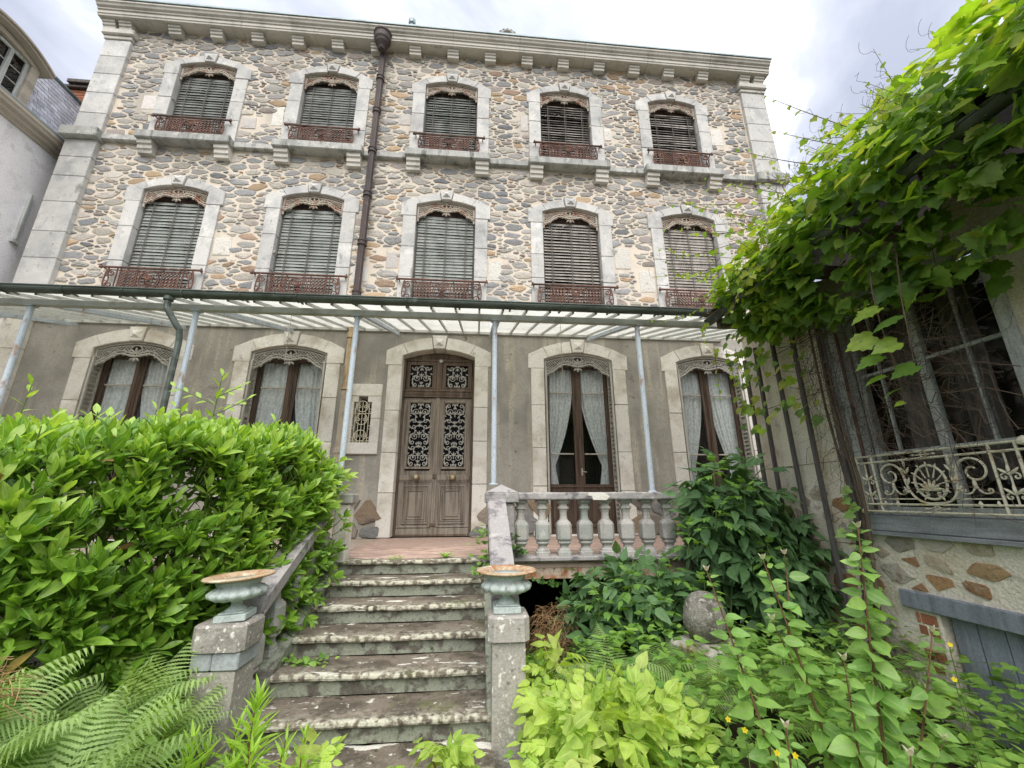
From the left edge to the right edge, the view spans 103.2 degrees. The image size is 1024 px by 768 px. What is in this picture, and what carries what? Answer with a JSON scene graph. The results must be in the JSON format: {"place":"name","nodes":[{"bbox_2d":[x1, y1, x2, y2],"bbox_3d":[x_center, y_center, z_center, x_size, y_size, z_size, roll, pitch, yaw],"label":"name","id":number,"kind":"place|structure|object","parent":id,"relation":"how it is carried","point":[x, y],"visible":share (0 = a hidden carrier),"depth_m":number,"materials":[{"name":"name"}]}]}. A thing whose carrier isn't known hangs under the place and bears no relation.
{"place":"outdoors","nodes":[
{"label":"outdoors","id":0,"kind":"place"},
{"bbox_2d":[0,0,1003,281],"label":"sky","id":1,"kind":"structure","parent":0,"point":[812,46],"materials":[{"name":"white"}]},
{"bbox_2d":[45,606,1022,767],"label":"ground","id":2,"kind":"structure","parent":0,"point":[733,727],"depth_m":2.78,"materials":[{"name":"soil"}]},
{"bbox_2d":[0,8,81,318],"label":"white mansard house","id":3,"kind":"structure","parent":2,"relation":"on","point":[40,101],"depth_m":7.31,"materials":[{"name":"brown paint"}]},
{"bbox_2d":[0,35,29,96],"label":"dormer window","id":4,"kind":"structure","parent":3,"relation":"in","point":[13,67],"depth_m":7.16,"materials":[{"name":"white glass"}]},
{"bbox_2d":[9,194,33,244],"bbox_3d":[-8.820,-2.987,7.316,0.060,1.020,0.120,1,-16,-5],"label":"window frame","id":5,"kind":"structure","parent":3,"relation":"in","point":[14,240],"depth_m":7.29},
{"bbox_2d":[65,78,89,101],"bbox_3d":[-9.741,-5.981,9.619,1.370,1.800,1.130,1,-16,-5],"label":"brick chimney","id":6,"kind":"object","parent":3,"relation":"on","point":[78,88],"visible":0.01,"depth_m":9.32,"materials":[{"name":"brick"}]},
{"bbox_2d":[18,686,191,767],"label":"fern","id":7,"kind":"object","parent":2,"relation":"on","point":[132,725],"visible":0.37,"depth_m":1.87,"materials":[{"name":"green plant"}]},
{"bbox_2d":[37,708,184,767],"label":"bramble bush","id":8,"kind":"object","parent":2,"relation":"on","point":[150,742],"visible":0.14,"depth_m":1.78,"materials":[{"name":"green plant"}]},
{"bbox_2d":[73,675,226,767],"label":"fern","id":9,"kind":"object","parent":2,"relation":"on","point":[220,693],"visible":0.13,"depth_m":2.15,"materials":[{"name":"green plant"}]},
{"bbox_2d":[99,664,232,766],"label":"fern","id":10,"kind":"object","parent":2,"relation":"on","point":[196,720],"visible":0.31,"depth_m":2.11,"materials":[{"name":"green plant"}]},
{"bbox_2d":[145,690,188,767],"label":"lance leaved weed","id":11,"kind":"object","parent":2,"relation":"on","point":[163,733],"visible":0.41,"depth_m":1.98,"materials":[{"name":"green plant"}]},
{"bbox_2d":[0,368,358,742],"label":"laurel hedge","id":12,"kind":"object","parent":2,"relation":"on","point":[55,595],"visible":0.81,"depth_m":2.48,"materials":[{"name":"green plant"}]},
{"bbox_2d":[0,645,94,741],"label":"fern","id":13,"kind":"object","parent":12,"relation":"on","point":[48,671],"visible":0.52,"depth_m":1.87,"materials":[{"name":"green plant"}]},
{"bbox_2d":[0,657,103,767],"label":"fern","id":14,"kind":"object","parent":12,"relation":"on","point":[37,699],"visible":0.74,"depth_m":1.72,"materials":[{"name":"green plant"}]},
{"bbox_2d":[0,656,47,720],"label":"dead bracken","id":15,"kind":"object","parent":14,"relation":"on","point":[12,690],"visible":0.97,"depth_m":1.59,"materials":[{"name":"plant"}]},
{"bbox_2d":[166,720,213,767],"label":"lance leaved weed","id":16,"kind":"object","parent":2,"relation":"on","point":[186,760],"visible":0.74,"depth_m":1.87,"materials":[{"name":"green plant"}]},
{"bbox_2d":[141,729,245,767],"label":"fern","id":17,"kind":"object","parent":2,"relation":"on","point":[217,761],"visible":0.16,"depth_m":2.02,"materials":[{"name":"green plant"}]},
{"bbox_2d":[177,725,226,767],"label":"lance leaved weed","id":18,"kind":"object","parent":2,"relation":"on","point":[205,759],"visible":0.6,"depth_m":2.03,"materials":[{"name":"green plant"}]},
{"bbox_2d":[178,613,264,765],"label":"stair pillar","id":19,"kind":"structure","parent":2,"relation":"on","point":[227,653],"depth_m":2.41,"materials":[{"name":"stone"}]},
{"bbox_2d":[201,569,275,623],"bbox_3d":[-1.769,1.362,2.607,0.411,0.271,0.412,1,-16,-5],"label":"cast iron urn","id":20,"kind":"object","parent":19,"relation":"on","point":[236,589],"visible":1,"depth_m":2.52,"materials":[{"name":"green paint"}]},
{"bbox_2d":[204,743,247,767],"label":"lance leaved weed","id":21,"kind":"object","parent":2,"relation":"on","point":[226,761],"visible":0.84,"depth_m":1.97,"materials":[{"name":"green plant"}]},
{"bbox_2d":[209,705,257,767],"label":"lance leaved weed","id":22,"kind":"object","parent":2,"relation":"on","point":[235,733],"visible":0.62,"depth_m":2.11,"materials":[{"name":"green plant"}]},
{"bbox_2d":[228,732,268,767],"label":"lance leaved weed","id":23,"kind":"object","parent":2,"relation":"on","point":[251,755],"visible":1,"depth_m":1.80,"materials":[{"name":"green plant"}]},
{"bbox_2d":[220,674,284,767],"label":"lance leaved weed","id":24,"kind":"object","parent":2,"relation":"on","point":[255,703],"visible":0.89,"depth_m":2.05,"materials":[{"name":"green plant"}]},
{"bbox_2d":[256,724,300,767],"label":"lance leaved weed","id":25,"kind":"object","parent":2,"relation":"on","point":[281,752],"visible":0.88,"depth_m":1.95,"materials":[{"name":"green plant"}]},
{"bbox_2d":[275,722,319,767],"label":"lance leaved weed","id":26,"kind":"object","parent":2,"relation":"on","point":[303,759],"visible":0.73,"depth_m":1.93,"materials":[{"name":"green plant"}]},
{"bbox_2d":[281,727,347,767],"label":"golden shrub","id":27,"kind":"object","parent":2,"relation":"on","point":[328,753],"visible":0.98,"depth_m":1.89,"materials":[{"name":"green plant"}]},
{"bbox_2d":[201,555,494,767],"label":"stone staircase","id":28,"kind":"structure","parent":2,"relation":"on","point":[399,625],"depth_m":2.89,"materials":[{"name":"grey stone"}]},
{"bbox_2d":[220,685,278,767],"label":"lance leaved weed","id":29,"kind":"object","parent":28,"relation":"on","point":[245,722],"visible":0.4,"depth_m":2.12,"materials":[{"name":"green plant"}]},
{"bbox_2d":[243,497,338,690],"bbox_3d":[-1.824,1.583,3.365,0.190,1.258,1.376,1,-16,-5],"label":"stair balustrade","id":30,"kind":"object","parent":28,"relation":"on","point":[270,602],"visible":0.44,"depth_m":3.00,"materials":[{"name":"stone"}]},
{"bbox_2d":[281,651,339,666],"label":"step weed","id":31,"kind":"object","parent":28,"relation":"on","point":[305,659],"visible":1,"depth_m":2.94,"materials":[{"name":"green plant"}]},
{"bbox_2d":[276,509,353,629],"bbox_3d":[-1.643,1.532,3.473,0.355,0.883,1.118,1,-16,-5],"label":"laurel spray","id":32,"kind":"object","parent":28,"relation":"on","point":[311,619],"visible":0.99,"depth_m":3.35,"materials":[{"name":"green plant"}]},
{"bbox_2d":[298,539,344,604],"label":"ivy plant","id":33,"kind":"object","parent":28,"relation":"on","point":[324,553],"visible":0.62,"depth_m":3.55,"materials":[{"name":"green plant"}]},
{"bbox_2d":[331,494,358,562],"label":"gate pier","id":34,"kind":"structure","parent":28,"relation":"on","point":[349,501],"depth_m":4.18,"materials":[{"name":"beige stone"}]},
{"bbox_2d":[435,550,457,557],"bbox_3d":[-0.702,1.798,4.287,0.258,0.063,0.233,-11,-19,35],"label":"dandelion rosette","id":35,"kind":"object","parent":28,"relation":"on","point":[445,555],"visible":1,"depth_m":4.27,"materials":[{"name":"green plant"}]},
{"bbox_2d":[487,499,518,607],"bbox_3d":[-0.105,1.621,3.498,0.190,1.231,1.396,1,-16,-5],"label":"stair balustrade","id":36,"kind":"object","parent":28,"relation":"on","point":[500,549],"visible":0.45,"depth_m":3.60,"materials":[{"name":"stone"}]},
{"bbox_2d":[467,524,489,575],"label":"ivy plant","id":37,"kind":"object","parent":36,"relation":"attached to","point":[472,568],"visible":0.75,"depth_m":4.02,"materials":[{"name":"green plant"}]},
{"bbox_2d":[0,576,735,668],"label":"undercroft wall","id":38,"kind":"structure","parent":2,"relation":"on","point":[538,595],"depth_m":6.07,"materials":[{"name":"stone"}]},
{"bbox_2d":[71,535,701,573],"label":"terrace floor","id":39,"kind":"structure","parent":38,"relation":"on","point":[412,548],"depth_m":5.08,"materials":[{"name":"tile"}]},
{"bbox_2d":[0,282,740,561],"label":"glass canopy","id":40,"kind":"object","parent":39,"relation":"on","point":[179,310],"visible":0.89,"depth_m":4.98,"materials":[{"name":"grey metal"}]},
{"bbox_2d":[284,315,291,362],"bbox_3d":[-2.817,-0.600,5.133,0.037,0.706,0.006,1,-16,-5],"label":"pull cord","id":41,"kind":"object","parent":40,"relation":"hanging from","point":[288,337],"visible":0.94,"depth_m":5.12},
{"bbox_2d":[484,485,729,561],"bbox_3d":[1.294,1.525,4.529,3.195,0.785,0.350,1,-16,-5],"label":"stone balustrade","id":42,"kind":"object","parent":39,"relation":"on","point":[626,529],"visible":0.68,"depth_m":4.42,"materials":[{"name":"beige stone"}]},
{"bbox_2d":[510,532,528,555],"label":"ivy plant","id":43,"kind":"object","parent":42,"relation":"attached to","point":[521,550],"visible":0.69,"depth_m":4.20,"materials":[{"name":"green plant"}]},
{"bbox_2d":[514,559,695,578],"bbox_3d":[1.420,1.982,4.385,2.870,0.170,0.100,1,-16,-5],"label":"rusty girder","id":44,"kind":"object","parent":38,"relation":"on","point":[555,573],"visible":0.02,"depth_m":4.29,"materials":[{"name":"brown metal"}]},
{"bbox_2d":[527,576,573,610],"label":"ivy plant","id":45,"kind":"object","parent":44,"relation":"hanging from","point":[552,583],"visible":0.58,"depth_m":4.20,"materials":[{"name":"green plant"}]},
{"bbox_2d":[0,0,792,541],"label":"stone house","id":46,"kind":"structure","parent":2,"relation":"on","point":[234,148],"depth_m":7.92,"materials":[{"name":"grey stone"}]},
{"bbox_2d":[56,342,172,539],"bbox_3d":[-6.400,0.857,6.631,1.407,3.191,0.338,1,-16,-5],"label":"french window","id":47,"kind":"structure","parent":46,"relation":"in","point":[136,370],"depth_m":6.91,"materials":[{"name":"white fabric"}]},
{"bbox_2d":[99,187,207,288],"bbox_3d":[-6.407,-2.652,7.552,1.712,2.345,0.439,1,-16,-5],"label":"window","id":48,"kind":"structure","parent":46,"relation":"in","point":[166,275],"depth_m":7.56,"materials":[{"name":"grey wood"}]},
{"bbox_2d":[151,65,236,134],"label":"window","id":49,"kind":"structure","parent":46,"relation":"in","point":[213,82],"depth_m":8.49,"materials":[{"name":"grey wood"}]},
{"bbox_2d":[240,346,326,529],"bbox_3d":[-3.889,0.907,6.843,1.407,3.191,0.339,1,-16,-5],"label":"french window","id":50,"kind":"structure","parent":46,"relation":"in","point":[276,384],"depth_m":7.12,"materials":[{"name":"white fabric"}]},
{"bbox_2d":[250,195,347,294],"bbox_3d":[-3.896,-2.602,7.763,1.712,2.345,0.439,1,-16,-5],"label":"window","id":51,"kind":"structure","parent":46,"relation":"in","point":[302,280],"depth_m":7.78,"materials":[{"name":"grey wood"}]},
{"bbox_2d":[284,75,359,142],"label":"window","id":52,"kind":"structure","parent":46,"relation":"in","point":[331,129],"depth_m":8.70,"materials":[{"name":"grey wood"}]},
{"bbox_2d":[395,398,437,534],"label":"door leaf","id":53,"kind":"structure","parent":46,"relation":"in","point":[414,514],"depth_m":6.87,"materials":[{"name":"brown wood"}]},
{"bbox_2d":[396,202,487,299],"bbox_3d":[-1.326,-2.551,7.978,1.712,2.345,0.439,1,-16,-5],"label":"window","id":54,"kind":"structure","parent":46,"relation":"in","point":[437,258],"depth_m":8.00,"materials":[{"name":"grey wood"}]},
{"bbox_2d":[413,85,484,151],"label":"window","id":55,"kind":"structure","parent":46,"relation":"in","point":[449,98],"depth_m":8.93,"materials":[{"name":"grey wood"}]},
{"bbox_2d":[432,398,471,534],"bbox_3d":[-1.019,1.371,6.979,0.600,2.330,0.180,1,-16,-5],"label":"door leaf","id":56,"kind":"structure","parent":46,"relation":"in","point":[451,500],"depth_m":6.92,"materials":[{"name":"brown wood"}]},
{"bbox_2d":[533,94,601,159],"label":"window","id":57,"kind":"structure","parent":46,"relation":"in","point":[563,107],"depth_m":9.15,"materials":[{"name":"grey wood"}]},
{"bbox_2d":[531,209,618,304],"bbox_3d":[1.205,-2.501,8.191,1.712,2.345,0.439,1,-16,-5],"label":"window","id":58,"kind":"structure","parent":46,"relation":"in","point":[574,294],"depth_m":8.22,"materials":[{"name":"grey wood"}]},
{"bbox_2d":[544,354,621,533],"bbox_3d":[1.212,1.008,7.270,1.407,3.191,0.338,1,-16,-5],"label":"french window","id":59,"kind":"structure","parent":46,"relation":"in","point":[585,383],"depth_m":7.43,"materials":[{"name":"white fabric"}]},
{"bbox_2d":[647,102,712,167],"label":"window","id":60,"kind":"structure","parent":46,"relation":"in","point":[655,114],"depth_m":9.37,"materials":[{"name":"grey wood"}]},
{"bbox_2d":[658,216,726,308],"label":"window","id":61,"kind":"structure","parent":46,"relation":"in","point":[692,290],"depth_m":8.45,"materials":[{"name":"grey wood"}]},
{"bbox_2d":[676,357,757,514],"bbox_3d":[3.723,1.058,7.481,1.407,3.191,0.339,1,-16,-5],"label":"french window","id":62,"kind":"structure","parent":46,"relation":"in","point":[696,386],"depth_m":7.72,"materials":[{"name":"white fabric"}]},
{"bbox_2d":[387,729,485,767],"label":"golden shrub","id":63,"kind":"object","parent":2,"relation":"on","point":[457,753],"visible":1,"depth_m":1.97,"materials":[{"name":"green plant"}]},
{"bbox_2d":[487,606,529,767],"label":"stair pillar","id":64,"kind":"structure","parent":2,"relation":"on","point":[508,636],"depth_m":2.52,"materials":[{"name":"stone"}]},
{"bbox_2d":[476,565,535,613],"bbox_3d":[-0.037,1.392,2.748,0.411,0.258,0.411,1,-16,-5],"label":"cast iron urn","id":65,"kind":"object","parent":64,"relation":"on","point":[506,582],"visible":1,"depth_m":2.66,"materials":[{"name":"green paint"}]},
{"bbox_2d":[525,602,580,673],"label":"dead bracken","id":66,"kind":"object","parent":2,"relation":"on","point":[549,628],"visible":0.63,"depth_m":3.61,"materials":[{"name":"plant"}]},
{"bbox_2d":[511,629,595,749],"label":"golden shrub","id":67,"kind":"object","parent":2,"relation":"on","point":[537,688],"visible":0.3,"depth_m":2.52,"materials":[{"name":"green plant"}]},
{"bbox_2d":[561,595,592,644],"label":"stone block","id":68,"kind":"structure","parent":2,"relation":"on","point":[565,611],"depth_m":4.51,"materials":[{"name":"grey stone"}]},
{"bbox_2d":[168,615,1023,767],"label":"undergrowth","id":69,"kind":"object","parent":2,"relation":"on","point":[988,751],"visible":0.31,"depth_m":2.35,"materials":[{"name":"green plant"}]},
{"bbox_2d":[0,679,140,767],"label":"fern","id":70,"kind":"object","parent":69,"relation":"on","point":[9,753],"visible":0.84,"depth_m":1.56,"materials":[{"name":"green plant"}]},
{"bbox_2d":[5,683,215,767],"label":"fern","id":71,"kind":"object","parent":69,"relation":"on","point":[102,761],"visible":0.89,"depth_m":1.55,"materials":[{"name":"green plant"}]},
{"bbox_2d":[25,629,215,749],"bbox_3d":[-2.005,1.637,2.103,0.931,0.560,0.767,1,-16,-5],"label":"fern","id":72,"kind":"object","parent":69,"relation":"on","point":[149,692],"visible":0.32,"depth_m":2.09,"materials":[{"name":"green plant"}]},
{"bbox_2d":[57,711,202,763],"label":"fern","id":73,"kind":"object","parent":69,"relation":"on","point":[166,733],"visible":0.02,"depth_m":2.00,"materials":[{"name":"green plant"}]},
{"bbox_2d":[173,754,228,767],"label":"fern","id":74,"kind":"object","parent":69,"relation":"on","point":[183,765],"visible":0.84,"depth_m":1.82,"materials":[{"name":"green plant"}]},
{"bbox_2d":[725,716,733,767],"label":"yellow flower","id":75,"kind":"object","parent":69,"relation":"on","point":[727,719],"visible":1,"depth_m":1.45,"materials":[{"name":"green plant"}]},
{"bbox_2d":[742,727,749,766],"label":"yellow flower","id":76,"kind":"object","parent":69,"relation":"on","point":[744,730],"visible":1,"depth_m":1.42,"materials":[{"name":"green plant"}]},
{"bbox_2d":[774,749,779,767],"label":"yellow flower","id":77,"kind":"object","parent":69,"relation":"on","point":[777,752],"visible":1,"depth_m":1.37,"materials":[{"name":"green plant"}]},
{"bbox_2d":[792,752,798,767],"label":"yellow flower","id":78,"kind":"object","parent":69,"relation":"on","point":[794,754],"visible":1,"depth_m":1.36,"materials":[{"name":"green plant"}]},
{"bbox_2d":[947,642,981,767],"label":"yellow flower","id":79,"kind":"object","parent":69,"relation":"on","point":[949,644],"visible":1,"depth_m":1.59,"materials":[{"name":"green plant"}]},
{"bbox_2d":[951,676,977,767],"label":"yellow flower","id":80,"kind":"object","parent":69,"relation":"on","point":[953,678],"visible":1,"depth_m":1.57,"materials":[{"name":"green plant"}]},
{"bbox_2d":[506,651,725,767],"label":"golden shrub","id":81,"kind":"object","parent":2,"relation":"on","point":[588,732],"visible":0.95,"depth_m":1.89,"materials":[{"name":"green plant"}]},
{"bbox_2d":[549,622,696,693],"bbox_3d":[0.681,1.991,2.807,0.894,0.370,0.970,8,-18,-26],"label":"fern","id":82,"kind":"object","parent":2,"relation":"on","point":[608,676],"visible":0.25,"depth_m":2.91,"materials":[{"name":"green plant"}]},
{"bbox_2d":[547,540,710,676],"bbox_3d":[1.181,2.236,3.784,1.766,1.469,1.268,-2,-16,8],"label":"elder shrub","id":83,"kind":"object","parent":2,"relation":"on","point":[585,624],"visible":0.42,"depth_m":3.67,"materials":[{"name":"green plant"}]},
{"bbox_2d":[574,453,790,644],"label":"elder shoots","id":84,"kind":"object","parent":83,"relation":"attached to","point":[627,596],"visible":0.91,"depth_m":3.56,"materials":[{"name":"green plant"}]},
{"bbox_2d":[615,635,771,717],"bbox_3d":[1.135,1.948,2.708,0.927,0.360,0.980,1,-16,-5],"label":"fern","id":85,"kind":"object","parent":2,"relation":"on","point":[705,680],"visible":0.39,"depth_m":2.63,"materials":[{"name":"green plant"}]},
{"bbox_2d":[669,634,750,717],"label":"mossy block","id":86,"kind":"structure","parent":2,"relation":"on","point":[712,652],"depth_m":3.06,"materials":[{"name":"grey stone"}]},
{"bbox_2d":[683,591,726,643],"bbox_3d":[1.527,1.837,3.216,0.330,0.352,0.336,1,-16,-5],"label":"stone egg","id":87,"kind":"object","parent":86,"relation":"on","point":[700,616],"visible":0.79,"depth_m":3.11,"materials":[{"name":"stone"}]},
{"bbox_2d":[699,565,792,767],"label":"sallow sapling","id":88,"kind":"object","parent":2,"relation":"on","point":[743,709],"visible":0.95,"depth_m":1.72,"materials":[{"name":"green plant"}]},
{"bbox_2d":[660,444,841,638],"bbox_3d":[2.318,1.664,4.055,1.532,2.179,1.349,1,-16,-5],"label":"elder shrub","id":89,"kind":"object","parent":2,"relation":"on","point":[731,558],"visible":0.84,"depth_m":3.84,"materials":[{"name":"green plant"}]},
{"bbox_2d":[764,717,805,767],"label":"sallow sapling","id":90,"kind":"object","parent":2,"relation":"on","point":[784,752],"visible":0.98,"depth_m":1.40,"materials":[{"name":"green plant"}]},
{"bbox_2d":[731,513,863,664],"bbox_3d":[2.642,1.962,3.833,1.139,1.614,1.018,-5,-17,17],"label":"elder shrub","id":91,"kind":"object","parent":2,"relation":"on","point":[805,564],"visible":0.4,"depth_m":3.63,"materials":[{"name":"green plant"}]},
{"bbox_2d":[744,652,850,724],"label":"fern","id":92,"kind":"object","parent":2,"relation":"on","point":[763,676],"visible":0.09,"depth_m":3.08,"materials":[{"name":"green plant"}]},
{"bbox_2d":[757,548,854,767],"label":"sallow sapling","id":93,"kind":"object","parent":2,"relation":"on","point":[821,740],"visible":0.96,"depth_m":1.72,"materials":[{"name":"green plant"}]},
{"bbox_2d":[754,662,916,751],"bbox_3d":[1.989,2.115,2.621,0.959,0.368,1.142,1,-16,-5],"label":"fern","id":94,"kind":"object","parent":2,"relation":"on","point":[784,702],"visible":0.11,"depth_m":2.63,"materials":[{"name":"green plant"}]},
{"bbox_2d":[758,646,925,693],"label":"fern","id":95,"kind":"object","parent":2,"relation":"on","point":[872,681],"visible":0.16,"depth_m":3.03,"materials":[{"name":"green plant"}]},
{"bbox_2d":[826,652,887,767],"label":"sallow sapling","id":96,"kind":"object","parent":2,"relation":"on","point":[845,748],"visible":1,"depth_m":1.53,"materials":[{"name":"green plant"}]},
{"bbox_2d":[704,80,1023,752],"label":"garden outbuilding","id":97,"kind":"structure","parent":2,"relation":"on","point":[954,574],"depth_m":3.03,"materials":[{"name":"paint"}]},
{"bbox_2d":[742,308,884,659],"bbox_3d":[2.884,0.948,4.058,0.043,3.200,1.200,1,-16,-5],"label":"batten trellis","id":98,"kind":"object","parent":97,"relation":"attached to","point":[832,538],"visible":0.31,"depth_m":3.98,"materials":[{"name":"wood"}]},
{"bbox_2d":[649,0,1023,709],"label":"grape vine","id":99,"kind":"object","parent":97,"relation":"attached to","point":[989,60],"visible":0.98,"depth_m":2.72,"materials":[{"name":"green plant"}]},
{"bbox_2d":[835,485,896,694],"bbox_3d":[2.831,1.670,3.231,0.207,1.680,0.227,1,-16,-5],"label":"climbing creeper","id":100,"kind":"object","parent":97,"relation":"attached to","point":[849,513],"visible":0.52,"depth_m":3.34,"materials":[{"name":"green plant"}]},
{"bbox_2d":[825,226,1023,519],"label":"window","id":101,"kind":"structure","parent":97,"relation":"in","point":[1013,339],"depth_m":3.02,"materials":[{"name":"grey glass"}]},
{"bbox_2d":[951,618,1023,752],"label":"cellar door","id":102,"kind":"structure","parent":97,"relation":"in","point":[981,643],"depth_m":2.62,"materials":[{"name":"grey wood"}]},
{"bbox_2d":[840,521,917,767],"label":"sallow sapling","id":103,"kind":"object","parent":2,"relation":"on","point":[874,694],"visible":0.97,"depth_m":1.67,"materials":[{"name":"green plant"}]},
{"bbox_2d":[892,744,913,767],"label":"sallow sapling","id":104,"kind":"object","parent":2,"relation":"on","point":[909,753],"visible":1,"depth_m":1.30,"materials":[{"name":"green plant"}]},
{"bbox_2d":[900,625,962,767],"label":"sallow sapling","id":105,"kind":"object","parent":2,"relation":"on","point":[930,754],"visible":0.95,"depth_m":1.70,"materials":[{"name":"green plant"}]}
]}

